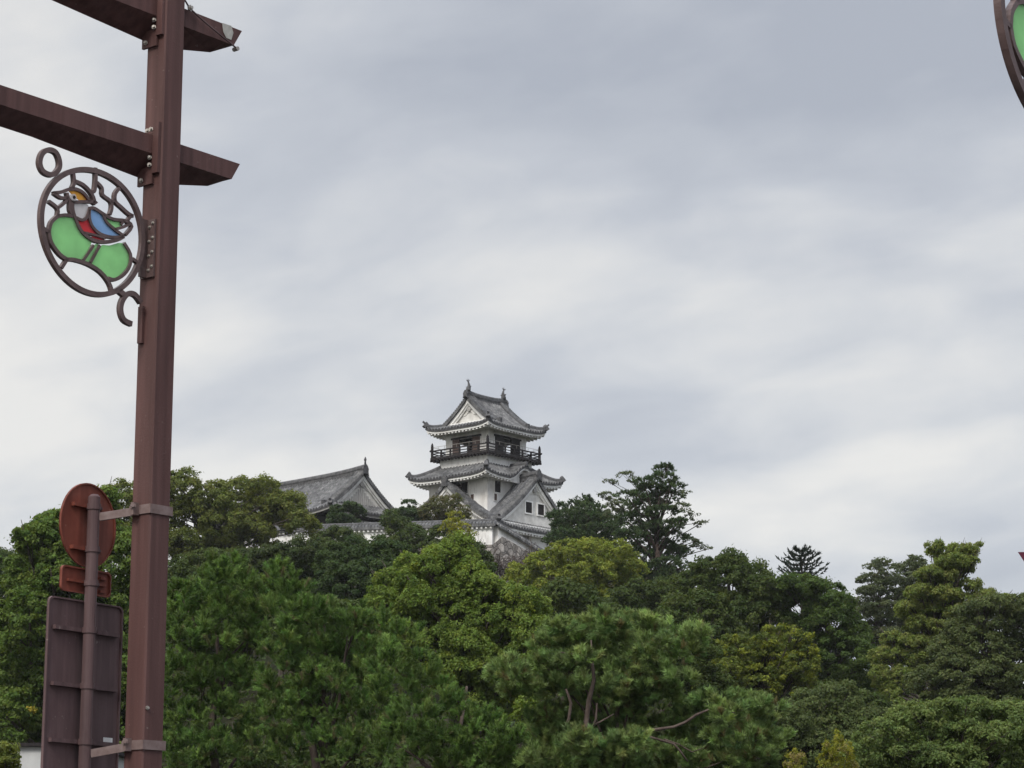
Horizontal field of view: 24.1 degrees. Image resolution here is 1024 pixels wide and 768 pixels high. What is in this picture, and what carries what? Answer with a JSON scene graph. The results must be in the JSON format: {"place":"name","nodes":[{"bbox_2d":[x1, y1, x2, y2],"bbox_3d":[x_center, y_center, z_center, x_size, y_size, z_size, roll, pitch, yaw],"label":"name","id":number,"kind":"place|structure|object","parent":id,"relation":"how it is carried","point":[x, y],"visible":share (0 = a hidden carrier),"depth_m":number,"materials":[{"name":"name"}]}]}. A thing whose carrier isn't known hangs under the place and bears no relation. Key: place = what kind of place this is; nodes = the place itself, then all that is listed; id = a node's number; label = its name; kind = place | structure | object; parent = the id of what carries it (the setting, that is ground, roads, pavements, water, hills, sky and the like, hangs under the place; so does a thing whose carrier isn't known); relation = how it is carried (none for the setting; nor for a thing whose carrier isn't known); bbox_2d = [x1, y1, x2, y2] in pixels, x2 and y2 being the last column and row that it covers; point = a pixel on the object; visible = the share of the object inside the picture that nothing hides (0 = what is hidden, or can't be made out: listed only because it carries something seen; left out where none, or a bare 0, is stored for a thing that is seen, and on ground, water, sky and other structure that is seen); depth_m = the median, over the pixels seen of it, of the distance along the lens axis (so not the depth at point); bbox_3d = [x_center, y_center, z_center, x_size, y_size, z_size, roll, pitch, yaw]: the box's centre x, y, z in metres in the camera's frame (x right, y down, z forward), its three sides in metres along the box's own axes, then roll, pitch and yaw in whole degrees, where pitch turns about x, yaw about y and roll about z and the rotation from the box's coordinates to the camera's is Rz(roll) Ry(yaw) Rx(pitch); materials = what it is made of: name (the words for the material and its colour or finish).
{"place":"outdoors","nodes":[
{"label":"outdoors","id":0,"kind":"place"},
{"bbox_2d":[0,571,1000,767],"bbox_3d":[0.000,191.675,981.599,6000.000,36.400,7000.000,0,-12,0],"label":"ground","id":1,"kind":"structure","parent":0,"point":[226,721],"depth_m":162.86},
{"bbox_2d":[0,740,21,767],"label":"olive bush","id":2,"kind":"object","parent":1,"relation":"on","point":[9,755],"visible":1,"depth_m":33.59,"materials":[{"name":"green plant"}]},
{"bbox_2d":[0,546,29,598],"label":"broadleaf tree","id":3,"kind":"object","parent":1,"relation":"on","point":[5,552],"visible":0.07,"depth_m":174.82,"materials":[{"name":"green plant"}]},
{"bbox_2d":[3,743,123,767],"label":"outbuilding","id":4,"kind":"structure","parent":1,"relation":"on","point":[30,753],"depth_m":45.52,"materials":[{"name":"concrete"}]},
{"bbox_2d":[0,584,128,678],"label":"broadleaf tree","id":5,"kind":"object","parent":1,"relation":"on","point":[36,626],"depth_m":149.49,"materials":[{"name":"green plant"}]},
{"bbox_2d":[40,483,138,767],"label":"road sign","id":6,"kind":"object","parent":1,"relation":"on","point":[82,687],"visible":1,"depth_m":17.96,"materials":[{"name":"brown metal"}]},
{"bbox_2d":[0,477,178,758],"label":"vine covered tree","id":7,"kind":"object","parent":1,"relation":"on","point":[31,587],"visible":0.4,"depth_m":113.99,"materials":[{"name":"green plant"}]},
{"bbox_2d":[0,0,241,767],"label":"street frame","id":8,"kind":"object","parent":1,"relation":"on","point":[158,160],"visible":1,"depth_m":18.36,"materials":[{"name":"brown paint"}]},
{"bbox_2d":[35,147,156,326],"bbox_3d":[-3.158,-1.094,18.090,0.149,1.209,1.144,-9,-15,37],"label":"bird ornament","id":9,"kind":"object","parent":8,"relation":"attached to","point":[65,238],"visible":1,"depth_m":18.10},
{"bbox_2d":[167,547,231,689],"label":"evergreen tree","id":10,"kind":"object","parent":1,"relation":"on","point":[181,567],"visible":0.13,"depth_m":169.02,"materials":[{"name":"green plant"}]},
{"bbox_2d":[105,465,323,558],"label":"camphor tree","id":11,"kind":"object","parent":1,"relation":"on","point":[243,523],"visible":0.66,"depth_m":205.83,"materials":[{"name":"green plant"}]},
{"bbox_2d":[166,571,280,733],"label":"broadleaf tree","id":12,"kind":"object","parent":1,"relation":"on","point":[247,651],"visible":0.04,"depth_m":130.04,"materials":[{"name":"green plant"}]},
{"bbox_2d":[162,547,286,767],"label":"pine","id":13,"kind":"object","parent":1,"relation":"on","point":[239,630],"visible":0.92,"depth_m":62.91,"materials":[{"name":"green plant"}]},
{"bbox_2d":[165,732,288,767],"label":"broadleaf tree","id":14,"kind":"object","parent":1,"relation":"on","point":[267,762],"visible":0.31,"depth_m":81.92,"materials":[{"name":"green plant"}]},
{"bbox_2d":[226,534,329,697],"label":"evergreen tree","id":15,"kind":"object","parent":1,"relation":"on","point":[300,551],"visible":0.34,"depth_m":164.22,"materials":[{"name":"green plant"}]},
{"bbox_2d":[216,457,404,527],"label":"palace hall","id":16,"kind":"structure","parent":1,"relation":"on","point":[355,484],"depth_m":271.90,"materials":[{"name":"grey tile"}]},
{"bbox_2d":[266,594,387,706],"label":"broadleaf tree","id":17,"kind":"object","parent":1,"relation":"on","point":[343,602],"visible":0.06,"depth_m":123.31,"materials":[{"name":"green plant"}]},
{"bbox_2d":[251,554,405,767],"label":"pine","id":18,"kind":"object","parent":1,"relation":"on","point":[327,732],"visible":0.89,"depth_m":59.76,"materials":[{"name":"green plant"}]},
{"bbox_2d":[307,524,367,548],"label":"tree","id":19,"kind":"object","parent":1,"relation":"on","point":[334,532],"visible":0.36,"depth_m":240.91,"materials":[{"name":"green plant"}]},
{"bbox_2d":[325,500,368,523],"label":"trimmed pine","id":20,"kind":"object","parent":1,"relation":"on","point":[336,513],"visible":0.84,"depth_m":255.11,"materials":[{"name":"green plant"}]},
{"bbox_2d":[288,738,410,767],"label":"broadleaf tree","id":21,"kind":"object","parent":1,"relation":"on","point":[357,761],"visible":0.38,"depth_m":80.28,"materials":[{"name":"green plant"}]},
{"bbox_2d":[306,532,412,715],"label":"evergreen tree","id":22,"kind":"object","parent":1,"relation":"on","point":[350,564],"visible":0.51,"depth_m":160.20,"materials":[{"name":"green plant"}]},
{"bbox_2d":[243,537,544,586],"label":"stone rampart","id":23,"kind":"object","parent":1,"relation":"on","point":[506,547],"visible":0.05,"depth_m":250.26,"materials":[{"name":"grey stone"}]},
{"bbox_2d":[238,519,549,557],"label":"bailey wall","id":24,"kind":"structure","parent":23,"relation":"on","point":[491,531],"depth_m":251.74,"materials":[{"name":"white paint"}]},
{"bbox_2d":[376,508,438,555],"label":"tree","id":25,"kind":"object","parent":1,"relation":"on","point":[415,534],"visible":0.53,"depth_m":241.97,"materials":[{"name":"green plant"}]},
{"bbox_2d":[392,499,431,520],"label":"trimmed pine","id":26,"kind":"object","parent":1,"relation":"on","point":[411,513],"visible":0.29,"depth_m":256.01,"materials":[{"name":"green plant"}]},
{"bbox_2d":[390,551,497,747],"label":"broadleaf tree","id":27,"kind":"object","parent":1,"relation":"on","point":[489,565],"visible":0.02,"depth_m":149.47,"materials":[{"name":"green plant"}]},
{"bbox_2d":[416,492,472,520],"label":"tree","id":28,"kind":"object","parent":1,"relation":"on","point":[440,510],"visible":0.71,"depth_m":255.58,"materials":[{"name":"green plant"}]},
{"bbox_2d":[435,510,478,538],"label":"tree","id":29,"kind":"object","parent":1,"relation":"on","point":[450,524],"visible":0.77,"depth_m":238.54,"materials":[{"name":"green plant"}]},
{"bbox_2d":[364,528,555,744],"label":"zelkova tree","id":30,"kind":"object","parent":1,"relation":"on","point":[488,612],"visible":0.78,"depth_m":95.55,"materials":[{"name":"green plant"}]},
{"bbox_2d":[424,524,497,566],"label":"tree","id":31,"kind":"object","parent":1,"relation":"on","point":[485,554],"visible":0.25,"depth_m":239.42,"materials":[{"name":"green plant"}]},
{"bbox_2d":[422,754,514,767],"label":"broadleaf tree","id":32,"kind":"object","parent":1,"relation":"on","point":[472,766],"visible":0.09,"depth_m":77.67,"materials":[{"name":"green plant"}]},
{"bbox_2d":[405,379,578,559],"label":"castle keep","id":33,"kind":"structure","parent":1,"relation":"on","point":[486,476],"depth_m":265.95,"materials":[{"name":"white paint"}]},
{"bbox_2d":[460,481,468,493],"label":"wall window","id":34,"kind":"structure","parent":33,"relation":"in","point":[465,485],"depth_m":265.02,"materials":[{"name":"black paint"}]},
{"bbox_2d":[494,480,500,493],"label":"wall window","id":35,"kind":"structure","parent":33,"relation":"in","point":[497,484],"depth_m":264.24,"materials":[{"name":"white paint"}]},
{"bbox_2d":[524,500,532,514],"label":"gable window","id":36,"kind":"structure","parent":33,"relation":"in","point":[528,505],"depth_m":263.66,"materials":[{"name":"white paint"}]},
{"bbox_2d":[536,502,544,516],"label":"gable window","id":37,"kind":"structure","parent":33,"relation":"in","point":[540,507],"depth_m":265.21,"materials":[{"name":"white paint"}]},
{"bbox_2d":[361,615,626,767],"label":"pine","id":38,"kind":"object","parent":1,"relation":"on","point":[495,748],"visible":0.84,"depth_m":53.57,"materials":[{"name":"green plant"}]},
{"bbox_2d":[478,535,555,577],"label":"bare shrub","id":39,"kind":"object","parent":1,"relation":"on","point":[500,571],"visible":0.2,"depth_m":243.97,"materials":[{"name":"grey plant"}]},
{"bbox_2d":[508,694,538,750],"bbox_3d":[0.344,10.499,56.201,0.764,6.555,1.080,3,-12,-15],"label":"young tree","id":40,"kind":"object","parent":1,"relation":"on","point":[519,702],"visible":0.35,"depth_m":56.55,"materials":[{"name":"green plant"}]},
{"bbox_2d":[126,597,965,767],"bbox_3d":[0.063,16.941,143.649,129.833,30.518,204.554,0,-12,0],"label":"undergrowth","id":41,"kind":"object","parent":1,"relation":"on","point":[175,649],"depth_m":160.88,"materials":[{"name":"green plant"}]},
{"bbox_2d":[529,575,618,706],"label":"broadleaf tree","id":42,"kind":"object","parent":1,"relation":"on","point":[565,595],"visible":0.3,"depth_m":138.80,"materials":[{"name":"green plant"}]},
{"bbox_2d":[502,536,651,605],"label":"maple tree","id":43,"kind":"object","parent":1,"relation":"on","point":[606,563],"visible":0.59,"depth_m":188.61,"materials":[{"name":"green plant"}]},
{"bbox_2d":[540,493,625,560],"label":"dark pine","id":44,"kind":"object","parent":1,"relation":"on","point":[587,517],"visible":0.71,"depth_m":229.40,"materials":[{"name":"green plant"}]},
{"bbox_2d":[479,602,796,767],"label":"pine","id":45,"kind":"object","parent":1,"relation":"on","point":[587,739],"visible":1,"depth_m":49.65,"materials":[{"name":"green plant"}]},
{"bbox_2d":[601,574,677,614],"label":"evergreen tree","id":46,"kind":"object","parent":1,"relation":"on","point":[649,590],"visible":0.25,"depth_m":171.59,"materials":[{"name":"green plant"}]},
{"bbox_2d":[544,614,738,730],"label":"understorey tree","id":47,"kind":"object","parent":1,"relation":"on","point":[715,677],"visible":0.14,"depth_m":104.32,"materials":[{"name":"green plant"}]},
{"bbox_2d":[612,461,695,593],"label":"tall pine","id":48,"kind":"object","parent":1,"relation":"on","point":[657,528],"visible":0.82,"depth_m":206.32,"materials":[{"name":"green plant"}]},
{"bbox_2d":[596,470,713,570],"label":"drooping tree","id":49,"kind":"object","parent":1,"relation":"on","point":[618,503],"visible":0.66,"depth_m":210.97,"materials":[{"name":"green plant"}]},
{"bbox_2d":[654,585,749,767],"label":"broadleaf tree","id":50,"kind":"object","parent":1,"relation":"on","point":[681,608],"visible":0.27,"depth_m":128.16,"materials":[{"name":"green plant"}]},
{"bbox_2d":[658,544,793,637],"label":"broadleaf tree","id":51,"kind":"object","parent":1,"relation":"on","point":[752,601],"visible":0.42,"depth_m":150.96,"materials":[{"name":"green plant"}]},
{"bbox_2d":[691,621,821,759],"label":"yellowing tree","id":52,"kind":"object","parent":1,"relation":"on","point":[754,662],"visible":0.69,"depth_m":111.25,"materials":[{"name":"green plant"}]},
{"bbox_2d":[689,678,888,767],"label":"understorey tree","id":53,"kind":"object","parent":1,"relation":"on","point":[811,721],"visible":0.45,"depth_m":91.29,"materials":[{"name":"green plant"}]},
{"bbox_2d":[782,748,806,767],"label":"flowering shrub","id":54,"kind":"object","parent":1,"relation":"on","point":[797,757],"visible":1,"depth_m":56.41,"materials":[{"name":"green plant"}]},
{"bbox_2d":[775,544,828,613],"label":"spiky conifer","id":55,"kind":"object","parent":1,"relation":"on","point":[799,567],"visible":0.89,"depth_m":193.06,"materials":[{"name":"green plant"}]},
{"bbox_2d":[766,570,880,692],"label":"broadleaf tree","id":56,"kind":"object","parent":1,"relation":"on","point":[845,641],"visible":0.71,"depth_m":149.60,"materials":[{"name":"green plant"}]},
{"bbox_2d":[815,728,859,767],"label":"flowering shrub","id":57,"kind":"object","parent":1,"relation":"on","point":[833,753],"visible":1,"depth_m":57.30,"materials":[{"name":"green plant"}]},
{"bbox_2d":[814,679,896,709],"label":"broadleaf tree","id":58,"kind":"object","parent":1,"relation":"on","point":[879,698],"visible":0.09,"depth_m":123.41,"materials":[{"name":"green plant"}]},
{"bbox_2d":[853,556,907,662],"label":"conifer","id":59,"kind":"object","parent":1,"relation":"on","point":[882,583],"visible":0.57,"depth_m":186.29,"materials":[{"name":"green plant"}]},
{"bbox_2d":[889,554,927,631],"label":"conifer","id":60,"kind":"object","parent":1,"relation":"on","point":[911,563],"visible":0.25,"depth_m":190.95,"materials":[{"name":"green plant"}]},
{"bbox_2d":[827,694,1023,767],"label":"broadleaf tree","id":61,"kind":"object","parent":1,"relation":"on","point":[909,727],"visible":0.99,"depth_m":65.01,"materials":[{"name":"green plant"}]},
{"bbox_2d":[866,536,1011,704],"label":"drooping olive tree","id":62,"kind":"object","parent":1,"relation":"on","point":[938,592],"visible":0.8,"depth_m":135.92,"materials":[{"name":"green plant"}]},
{"bbox_2d":[902,589,1023,767],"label":"broadleaf tree","id":63,"kind":"object","parent":1,"relation":"on","point":[993,669],"visible":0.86,"depth_m":116.74,"materials":[{"name":"green plant"}]},
{"bbox_2d":[1018,552,1023,560],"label":"triangular sign","id":64,"kind":"object","parent":1,"relation":"on","point":[1021,554],"visible":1,"depth_m":14.10,"materials":[{"name":"red metal"}]},
{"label":"street frame","id":65,"kind":"structure","parent":1,"relation":"on","visible":0},
{"bbox_2d":[993,0,1023,107],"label":"bird ornament","id":66,"kind":"object","parent":65,"relation":"attached to","point":[1009,20],"visible":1,"depth_m":10.40,"materials":[{"name":"metal"}]},
{"bbox_2d":[0,0,1023,683],"label":"sky","id":67,"kind":"structure","parent":0,"point":[769,252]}
]}

